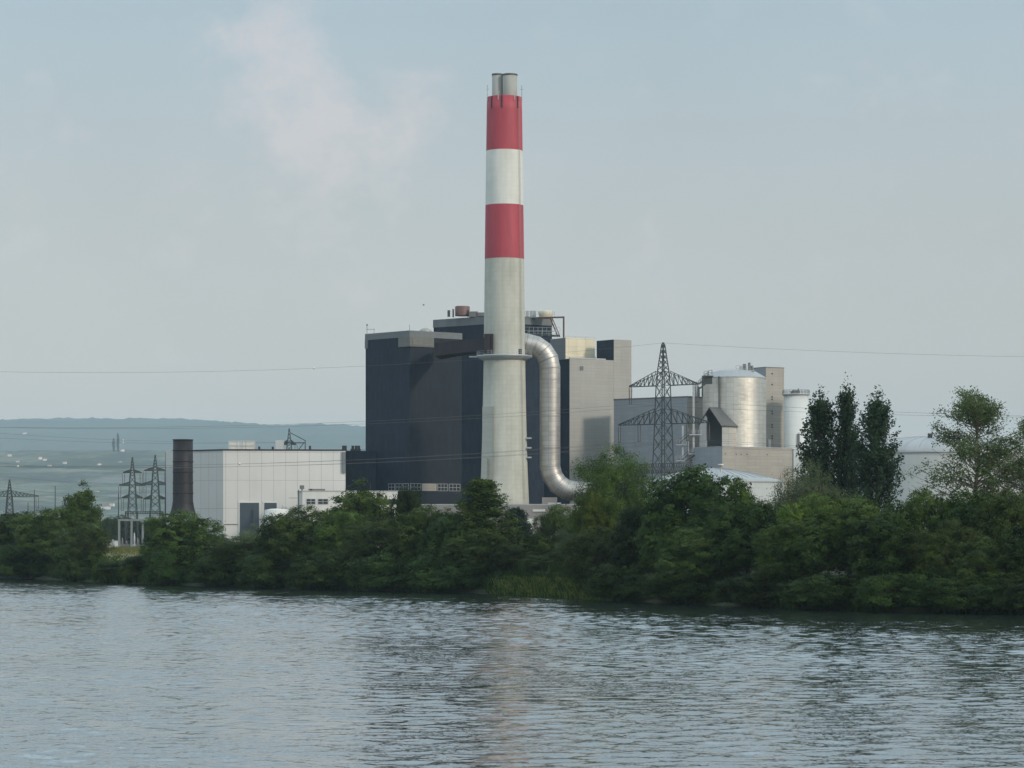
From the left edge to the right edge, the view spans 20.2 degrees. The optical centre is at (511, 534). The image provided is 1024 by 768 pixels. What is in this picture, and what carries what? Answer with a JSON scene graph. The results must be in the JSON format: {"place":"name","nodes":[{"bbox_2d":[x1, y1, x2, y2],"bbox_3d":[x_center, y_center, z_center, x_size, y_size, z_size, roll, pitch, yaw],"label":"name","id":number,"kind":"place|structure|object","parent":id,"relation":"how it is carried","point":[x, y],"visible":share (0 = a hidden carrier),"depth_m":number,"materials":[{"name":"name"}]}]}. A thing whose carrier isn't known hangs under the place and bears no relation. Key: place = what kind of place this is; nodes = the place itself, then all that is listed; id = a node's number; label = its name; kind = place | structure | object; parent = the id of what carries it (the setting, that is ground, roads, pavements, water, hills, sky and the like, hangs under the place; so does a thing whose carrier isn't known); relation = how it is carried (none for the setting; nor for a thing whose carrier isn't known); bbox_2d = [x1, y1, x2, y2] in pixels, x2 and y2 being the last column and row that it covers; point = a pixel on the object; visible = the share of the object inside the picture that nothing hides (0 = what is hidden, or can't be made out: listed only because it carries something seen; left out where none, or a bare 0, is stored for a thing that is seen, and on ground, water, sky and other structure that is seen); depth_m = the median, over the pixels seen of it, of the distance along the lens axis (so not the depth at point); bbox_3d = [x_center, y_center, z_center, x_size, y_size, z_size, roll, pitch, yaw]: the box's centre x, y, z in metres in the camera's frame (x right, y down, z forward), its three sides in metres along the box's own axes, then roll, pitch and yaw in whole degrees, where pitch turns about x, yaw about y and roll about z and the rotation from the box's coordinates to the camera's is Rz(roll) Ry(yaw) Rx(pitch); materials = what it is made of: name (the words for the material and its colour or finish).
{"place":"outdoors","nodes":[
{"label":"outdoors","id":0,"kind":"place"},
{"bbox_2d":[0,417,365,538],"bbox_3d":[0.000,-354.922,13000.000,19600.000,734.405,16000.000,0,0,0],"label":"hills","id":1,"kind":"structure","parent":0,"point":[94,449],"depth_m":14691.27,"materials":[{"name":"green"}]},
{"bbox_2d":[342,324,461,503],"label":"boiler house","id":2,"kind":"structure","parent":0,"point":[430,392],"depth_m":1007.93,"materials":[{"name":"metal"}]},
{"bbox_2d":[433,306,564,503],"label":"boiler tower","id":3,"kind":"structure","parent":0,"point":[471,326],"depth_m":1061.03,"materials":[{"name":"grey metal"}]},
{"bbox_2d":[421,503,579,537],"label":"low building","id":4,"kind":"structure","parent":0,"point":[533,509],"depth_m":936.73,"materials":[{"name":"concrete"}]},
{"bbox_2d":[0,578,1023,767],"bbox_3d":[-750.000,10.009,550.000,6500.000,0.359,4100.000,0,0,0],"label":"river water","id":5,"kind":"structure","parent":0,"point":[108,675],"depth_m":194.46,"materials":[{"name":"grey liquid"}]},
{"bbox_2d":[0,543,1023,613],"bbox_3d":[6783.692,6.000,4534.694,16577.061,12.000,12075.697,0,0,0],"label":"ground","id":6,"kind":"structure","parent":0,"point":[912,609],"depth_m":453.55,"materials":[{"name":"green plant"}]},
{"bbox_2d":[0,510,35,550],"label":"dark bushy tree","id":7,"kind":"object","parent":6,"relation":"on","point":[6,536],"visible":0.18,"depth_m":657.17,"materials":[{"name":"green plant"}]},
{"bbox_2d":[0,479,38,514],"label":"lattice pylon","id":8,"kind":"object","parent":6,"relation":"on","point":[10,498],"visible":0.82,"depth_m":999.47,"materials":[{"name":"metal"}]},
{"bbox_2d":[0,540,56,578],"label":"riverside shrub","id":9,"kind":"object","parent":6,"relation":"on","point":[11,564],"visible":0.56,"depth_m":641.00,"materials":[{"name":"green plant"}]},
{"bbox_2d":[1,506,103,561],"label":"bushy tree","id":10,"kind":"object","parent":6,"relation":"on","point":[45,532],"visible":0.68,"depth_m":637.64,"materials":[{"name":"green plant"}]},
{"bbox_2d":[46,545,102,579],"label":"riverside shrub","id":11,"kind":"object","parent":6,"relation":"on","point":[65,566],"visible":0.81,"depth_m":613.74,"materials":[{"name":"green plant"}]},
{"bbox_2d":[60,479,105,528],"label":"ash tree","id":12,"kind":"object","parent":6,"relation":"on","point":[79,501],"visible":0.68,"depth_m":645.63,"materials":[{"name":"green plant"}]},
{"bbox_2d":[59,522,117,561],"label":"olive green tree","id":13,"kind":"object","parent":6,"relation":"on","point":[96,542],"visible":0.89,"depth_m":616.02,"materials":[{"name":"green plant"}]},
{"bbox_2d":[102,517,117,539],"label":"dark bushy tree","id":14,"kind":"object","parent":6,"relation":"on","point":[112,530],"visible":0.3,"depth_m":1379.14,"materials":[{"name":"green plant"}]},
{"bbox_2d":[96,560,125,570],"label":"riverside shrub","id":15,"kind":"object","parent":6,"relation":"on","point":[108,565],"visible":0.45,"depth_m":593.68,"materials":[{"name":"green plant"}]},
{"bbox_2d":[102,545,141,556],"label":"dry grass","id":16,"kind":"structure","parent":6,"relation":"on","point":[128,549],"depth_m":612.18,"materials":[{"name":"green plant"}]},
{"bbox_2d":[109,515,136,543],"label":"dark bushy tree","id":17,"kind":"object","parent":6,"relation":"on","point":[122,528],"visible":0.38,"depth_m":1396.55,"materials":[{"name":"green plant"}]},
{"bbox_2d":[97,555,159,583],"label":"reeds","id":18,"kind":"object","parent":6,"relation":"on","point":[105,559],"visible":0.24,"depth_m":595.84,"materials":[{"name":"green plant"}]},
{"bbox_2d":[117,562,141,576],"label":"light green shrub","id":19,"kind":"object","parent":6,"relation":"on","point":[126,572],"visible":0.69,"depth_m":583.33,"materials":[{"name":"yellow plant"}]},
{"bbox_2d":[118,457,146,543],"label":"lattice pylon","id":20,"kind":"object","parent":6,"relation":"on","point":[129,490],"visible":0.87,"depth_m":1119.65,"materials":[{"name":"metal"}]},
{"bbox_2d":[118,519,146,546],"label":"substation gantry","id":21,"kind":"object","parent":6,"relation":"on","point":[131,534],"visible":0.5,"depth_m":879.70,"materials":[{"name":"grey metal"}]},
{"bbox_2d":[122,555,148,568],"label":"riverside shrub","id":22,"kind":"object","parent":6,"relation":"on","point":[137,559],"visible":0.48,"depth_m":582.70,"materials":[{"name":"green plant"}]},
{"bbox_2d":[139,455,164,534],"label":"lattice pylon","id":23,"kind":"object","parent":6,"relation":"on","point":[152,469],"visible":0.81,"depth_m":1099.58,"materials":[{"name":"metal"}]},
{"bbox_2d":[140,543,211,584],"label":"riverside shrub","id":24,"kind":"object","parent":6,"relation":"on","point":[168,568],"visible":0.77,"depth_m":562.62,"materials":[{"name":"green plant"}]},
{"bbox_2d":[163,439,194,525],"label":"rusty stack","id":25,"kind":"object","parent":6,"relation":"on","point":[182,482],"visible":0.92,"depth_m":922.15,"materials":[{"name":"metal"}]},
{"bbox_2d":[136,509,229,564],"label":"bushy tree","id":26,"kind":"object","parent":6,"relation":"on","point":[191,531],"visible":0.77,"depth_m":567.37,"materials":[{"name":"green plant"}]},
{"bbox_2d":[182,552,243,583],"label":"riverside shrub","id":27,"kind":"object","parent":6,"relation":"on","point":[218,574],"visible":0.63,"depth_m":546.45,"materials":[{"name":"green plant"}]},
{"bbox_2d":[196,535,259,568],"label":"olive green tree","id":28,"kind":"object","parent":6,"relation":"on","point":[237,551],"visible":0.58,"depth_m":549.04,"materials":[{"name":"green plant"}]},
{"bbox_2d":[165,440,345,541],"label":"white hall","id":29,"kind":"structure","parent":6,"relation":"on","point":[232,495],"depth_m":954.46,"materials":[{"name":"paint"}]},
{"bbox_2d":[234,550,313,587],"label":"riverside shrub","id":30,"kind":"object","parent":6,"relation":"on","point":[262,569],"visible":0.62,"depth_m":531.17,"materials":[{"name":"green plant"}]},
{"bbox_2d":[250,522,303,564],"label":"dark bushy tree","id":31,"kind":"object","parent":6,"relation":"on","point":[262,540],"visible":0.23,"depth_m":539.36,"materials":[{"name":"green plant"}]},
{"bbox_2d":[257,504,349,562],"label":"bushy tree","id":32,"kind":"object","parent":6,"relation":"on","point":[297,534],"visible":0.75,"depth_m":531.20,"materials":[{"name":"green plant"}]},
{"bbox_2d":[282,550,360,589],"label":"riverside shrub","id":33,"kind":"object","parent":6,"relation":"on","point":[320,570],"visible":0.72,"depth_m":515.15,"materials":[{"name":"green plant"}]},
{"bbox_2d":[307,509,377,555],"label":"willow tree","id":34,"kind":"object","parent":6,"relation":"on","point":[326,539],"visible":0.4,"depth_m":526.70,"materials":[{"name":"green plant"}]},
{"bbox_2d":[297,485,397,522],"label":"white office","id":35,"kind":"structure","parent":6,"relation":"on","point":[319,499],"depth_m":930.97,"materials":[{"name":"metal"}]},
{"bbox_2d":[319,478,394,543],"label":"ash tree","id":36,"kind":"object","parent":6,"relation":"on","point":[361,501],"visible":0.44,"depth_m":538.09,"materials":[{"name":"green plant"}]},
{"bbox_2d":[331,516,401,566],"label":"olive green tree","id":37,"kind":"object","parent":6,"relation":"on","point":[356,544],"visible":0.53,"depth_m":513.53,"materials":[{"name":"green plant"}]},
{"bbox_2d":[340,550,426,588],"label":"riverside shrub","id":38,"kind":"object","parent":6,"relation":"on","point":[378,573],"visible":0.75,"depth_m":502.30,"materials":[{"name":"green plant"}]},
{"bbox_2d":[386,485,424,535],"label":"dark bushy tree","id":39,"kind":"object","parent":6,"relation":"on","point":[410,499],"visible":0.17,"depth_m":526.98,"materials":[{"name":"green plant"}]},
{"bbox_2d":[381,502,463,562],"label":"willow tree","id":40,"kind":"object","parent":6,"relation":"on","point":[408,540],"visible":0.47,"depth_m":505.29,"materials":[{"name":"green plant"}]},
{"bbox_2d":[413,512,472,566],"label":"dark bushy tree","id":41,"kind":"object","parent":6,"relation":"on","point":[442,524],"visible":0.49,"depth_m":497.58,"materials":[{"name":"green plant"}]},
{"bbox_2d":[403,554,497,589],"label":"riverside shrub","id":42,"kind":"object","parent":6,"relation":"on","point":[436,577],"visible":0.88,"depth_m":488.43,"materials":[{"name":"green plant"}]},
{"bbox_2d":[435,527,512,573],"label":"willow tree","id":43,"kind":"object","parent":6,"relation":"on","point":[461,552],"visible":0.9,"depth_m":489.12,"materials":[{"name":"green plant"}]},
{"bbox_2d":[431,477,542,555],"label":"conical tree","id":44,"kind":"object","parent":6,"relation":"on","point":[479,510],"visible":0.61,"depth_m":498.85,"materials":[{"name":"green plant"}]},
{"bbox_2d":[469,73,531,503],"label":"power station chimney","id":45,"kind":"object","parent":6,"relation":"on","point":[504,387],"visible":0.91,"depth_m":954.21,"materials":[{"name":"concrete"}]},
{"bbox_2d":[434,337,490,358],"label":"duct bridge","id":46,"kind":"structure","parent":45,"relation":"attached to","point":[444,350],"depth_m":972.09,"materials":[{"name":"grey metal"}]},
{"bbox_2d":[525,333,609,503],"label":"flue gas duct","id":47,"kind":"object","parent":45,"relation":"attached to","point":[557,482],"visible":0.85,"depth_m":959.07,"materials":[{"name":"metal"}]},
{"bbox_2d":[500,506,535,545],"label":"willow tree","id":48,"kind":"object","parent":6,"relation":"on","point":[519,513],"visible":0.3,"depth_m":528.92,"materials":[{"name":"green plant"}]},
{"bbox_2d":[499,560,567,572],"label":"meadow grass","id":49,"kind":"structure","parent":6,"relation":"on","point":[549,567],"depth_m":473.70,"materials":[{"name":"green plant"}]},
{"bbox_2d":[485,574,601,599],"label":"reeds","id":50,"kind":"object","parent":6,"relation":"on","point":[542,584],"visible":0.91,"depth_m":461.37,"materials":[{"name":"green plant"}]},
{"bbox_2d":[528,502,574,560],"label":"olive green tree","id":51,"kind":"object","parent":6,"relation":"on","point":[551,523],"visible":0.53,"depth_m":497.24,"materials":[{"name":"green plant"}]},
{"bbox_2d":[556,525,627,577],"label":"olive green tree","id":52,"kind":"object","parent":6,"relation":"on","point":[581,559],"visible":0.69,"depth_m":442.98,"materials":[{"name":"green plant"}]},
{"bbox_2d":[568,483,618,560],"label":"light green tree","id":53,"kind":"object","parent":6,"relation":"on","point":[590,515],"visible":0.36,"depth_m":459.31,"materials":[{"name":"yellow plant"}]},
{"bbox_2d":[559,441,659,539],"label":"tall willow tree","id":54,"kind":"object","parent":6,"relation":"on","point":[608,480],"visible":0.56,"depth_m":465.62,"materials":[{"name":"green plant"}]},
{"bbox_2d":[583,562,663,598],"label":"riverside shrub","id":55,"kind":"object","parent":6,"relation":"on","point":[614,583],"visible":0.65,"depth_m":426.44,"materials":[{"name":"green plant"}]},
{"bbox_2d":[607,505,648,569],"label":"dark bushy tree","id":56,"kind":"object","parent":6,"relation":"on","point":[623,549],"visible":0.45,"depth_m":435.07,"materials":[{"name":"green plant"}]},
{"bbox_2d":[630,507,694,570],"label":"willow tree","id":57,"kind":"object","parent":6,"relation":"on","point":[645,562],"visible":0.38,"depth_m":425.22,"materials":[{"name":"green plant"}]},
{"bbox_2d":[618,342,709,498],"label":"lattice pylon","id":58,"kind":"object","parent":6,"relation":"on","point":[663,351],"visible":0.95,"depth_m":819.76,"materials":[{"name":"metal"}]},
{"bbox_2d":[12,443,610,466],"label":"power line","id":59,"kind":"object","parent":58,"relation":"hanging from","point":[238,463],"visible":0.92,"depth_m":822.36,"materials":[{"name":"metal"}]},
{"bbox_2d":[0,402,691,428],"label":"power line","id":60,"kind":"object","parent":58,"relation":"hanging from","point":[316,425],"visible":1,"depth_m":805.41,"materials":[{"name":"metal"}]},
{"bbox_2d":[0,440,707,467],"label":"power line","id":61,"kind":"object","parent":58,"relation":"hanging from","point":[321,464],"visible":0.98,"depth_m":802.76,"materials":[{"name":"metal"}]},
{"bbox_2d":[51,343,658,372],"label":"power line","id":62,"kind":"object","parent":58,"relation":"hanging from","point":[250,370],"visible":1,"depth_m":811.57,"materials":[{"name":"metal"}]},
{"bbox_2d":[636,568,729,603],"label":"riverside shrub","id":63,"kind":"object","parent":6,"relation":"on","point":[671,585],"visible":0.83,"depth_m":410.24,"materials":[{"name":"green plant"}]},
{"bbox_2d":[676,383,701,468],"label":"external stair","id":64,"kind":"object","parent":6,"relation":"on","point":[688,454],"visible":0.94,"depth_m":924.67,"materials":[{"name":"metal"}]},
{"bbox_2d":[628,460,753,563],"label":"dark bushy tree","id":65,"kind":"object","parent":6,"relation":"on","point":[695,496],"visible":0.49,"depth_m":425.17,"materials":[{"name":"green plant"}]},
{"bbox_2d":[652,525,755,579],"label":"olive green tree","id":66,"kind":"object","parent":6,"relation":"on","point":[685,560],"visible":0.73,"depth_m":412.06,"materials":[{"name":"green plant"}]},
{"bbox_2d":[645,464,783,518],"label":"round store","id":67,"kind":"structure","parent":6,"relation":"on","point":[761,485],"depth_m":870.47,"materials":[{"name":"white metal"}]},
{"bbox_2d":[698,407,736,446],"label":"conveyor gallery","id":68,"kind":"object","parent":6,"relation":"on","point":[723,425],"visible":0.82,"depth_m":934.00,"materials":[{"name":"metal"}]},
{"bbox_2d":[698,363,765,446],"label":"steel silo","id":69,"kind":"object","parent":6,"relation":"on","point":[743,386],"visible":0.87,"depth_m":940.80,"materials":[{"name":"silver metal"}]},
{"bbox_2d":[718,477,753,516],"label":"light green tree","id":70,"kind":"object","parent":6,"relation":"on","point":[745,496],"visible":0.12,"depth_m":425.72,"materials":[{"name":"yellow plant"}]},
{"bbox_2d":[692,446,791,501],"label":"conveyor building","id":71,"kind":"structure","parent":6,"relation":"on","point":[765,461],"depth_m":921.25,"materials":[{"name":"metal"}]},
{"bbox_2d":[703,494,792,575],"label":"dark bushy tree","id":72,"kind":"object","parent":6,"relation":"on","point":[736,527],"visible":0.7,"depth_m":409.01,"materials":[{"name":"green plant"}]},
{"bbox_2d":[707,573,796,606],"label":"riverside shrub","id":73,"kind":"object","parent":6,"relation":"on","point":[739,589],"visible":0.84,"depth_m":393.54,"materials":[{"name":"green plant"}]},
{"bbox_2d":[749,519,825,580],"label":"willow tree","id":74,"kind":"object","parent":6,"relation":"on","point":[770,559],"visible":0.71,"depth_m":394.36,"materials":[{"name":"green plant"}]},
{"bbox_2d":[782,388,809,448],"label":"white silo","id":75,"kind":"object","parent":6,"relation":"on","point":[793,423],"visible":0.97,"depth_m":956.39,"materials":[{"name":"paint"}]},
{"bbox_2d":[775,491,836,571],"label":"light green tree","id":76,"kind":"object","parent":6,"relation":"on","point":[800,516],"visible":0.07,"depth_m":400.40,"materials":[{"name":"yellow plant"}]},
{"bbox_2d":[770,457,857,537],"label":"grey willow tree","id":77,"kind":"object","parent":6,"relation":"on","point":[808,484],"visible":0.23,"depth_m":423.22,"materials":[{"name":"green plant"}]},
{"bbox_2d":[793,384,845,505],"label":"poplar tree","id":78,"kind":"object","parent":6,"relation":"on","point":[820,423],"visible":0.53,"depth_m":452.21,"materials":[{"name":"green plant"}]},
{"bbox_2d":[771,570,879,606],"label":"riverside shrub","id":79,"kind":"object","parent":6,"relation":"on","point":[827,588],"visible":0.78,"depth_m":377.14,"materials":[{"name":"green plant"}]},
{"bbox_2d":[794,493,884,574],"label":"willow tree","id":80,"kind":"object","parent":6,"relation":"on","point":[829,533],"visible":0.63,"depth_m":386.57,"materials":[{"name":"green plant"}]},
{"bbox_2d":[827,372,866,572],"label":"poplar tree","id":81,"kind":"object","parent":6,"relation":"on","point":[846,437],"visible":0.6,"depth_m":450.66,"materials":[{"name":"green plant"}]},
{"bbox_2d":[847,385,904,514],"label":"poplar tree","id":82,"kind":"object","parent":6,"relation":"on","point":[876,457],"visible":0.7,"depth_m":438.47,"materials":[{"name":"green plant"}]},
{"bbox_2d":[844,507,926,580],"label":"dark bushy tree","id":83,"kind":"object","parent":6,"relation":"on","point":[879,547],"visible":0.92,"depth_m":376.03,"materials":[{"name":"green plant"}]},
{"bbox_2d":[850,570,949,607],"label":"riverside shrub","id":84,"kind":"object","parent":6,"relation":"on","point":[877,595],"visible":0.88,"depth_m":367.21,"materials":[{"name":"green plant"}]},
{"bbox_2d":[881,484,954,548],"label":"willow tree","id":85,"kind":"object","parent":6,"relation":"on","point":[925,511],"visible":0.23,"depth_m":386.15,"materials":[{"name":"green plant"}]},
{"bbox_2d":[909,536,954,582],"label":"light green tree","id":86,"kind":"object","parent":6,"relation":"on","point":[918,568],"visible":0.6,"depth_m":371.29,"materials":[{"name":"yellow plant"}]},
{"bbox_2d":[848,433,1023,519],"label":"round store","id":87,"kind":"structure","parent":6,"relation":"on","point":[915,444],"depth_m":903.46,"materials":[{"name":"paint"}]},
{"bbox_2d":[905,517,990,580],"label":"olive green tree","id":88,"kind":"object","parent":6,"relation":"on","point":[946,535],"visible":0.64,"depth_m":371.71,"materials":[{"name":"green plant"}]},
{"bbox_2d":[901,385,1023,528],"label":"tall open tree","id":89,"kind":"object","parent":6,"relation":"on","point":[977,411],"visible":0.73,"depth_m":391.79,"materials":[{"name":"green plant"}]},
{"bbox_2d":[934,490,996,554],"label":"dark bushy tree","id":90,"kind":"object","parent":6,"relation":"on","point":[959,508],"visible":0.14,"depth_m":382.41,"materials":[{"name":"green plant"}]},
{"bbox_2d":[922,572,1012,610],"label":"riverside shrub","id":91,"kind":"object","parent":6,"relation":"on","point":[961,596],"visible":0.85,"depth_m":361.80,"materials":[{"name":"green plant"}]},
{"bbox_2d":[938,535,1020,586],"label":"olive green tree","id":92,"kind":"object","parent":6,"relation":"on","point":[968,568],"visible":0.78,"depth_m":366.57,"materials":[{"name":"green plant"}]},
{"bbox_2d":[968,489,1023,557],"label":"willow tree","id":93,"kind":"object","parent":6,"relation":"on","point":[1007,515],"visible":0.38,"depth_m":375.16,"materials":[{"name":"green plant"}]},
{"bbox_2d":[987,416,1023,504],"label":"tall open tree","id":94,"kind":"object","parent":6,"relation":"on","point":[1021,485],"visible":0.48,"depth_m":394.18,"materials":[{"name":"green plant"}]},
{"bbox_2d":[0,0,1023,494],"label":"sky","id":95,"kind":"structure","parent":0,"point":[224,188],"materials":[{"name":"blue"}]},
{"bbox_2d":[544,336,630,503],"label":"grey filter building","id":96,"kind":"structure","parent":0,"point":[588,379],"depth_m":990.84,"materials":[{"name":"beige paint"}]},
{"bbox_2d":[613,382,702,510],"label":"turbine hall","id":97,"kind":"structure","parent":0,"point":[629,436],"depth_m":967.27,"materials":[{"name":"metal"}]},
{"bbox_2d":[637,462,692,497],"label":"conveyor bridge","id":98,"kind":"structure","parent":0,"point":[671,466],"depth_m":904.92,"materials":[{"name":"metal"}]},
{"bbox_2d":[754,367,783,447],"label":"elevator tower","id":99,"kind":"structure","parent":0,"point":[774,376],"depth_m":967.12,"materials":[{"name":"grey concrete"}]},
{"bbox_2d":[792,449,809,509],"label":"annex building","id":100,"kind":"structure","parent":0,"point":[795,461],"depth_m":941.12,"materials":[{"name":"white"}]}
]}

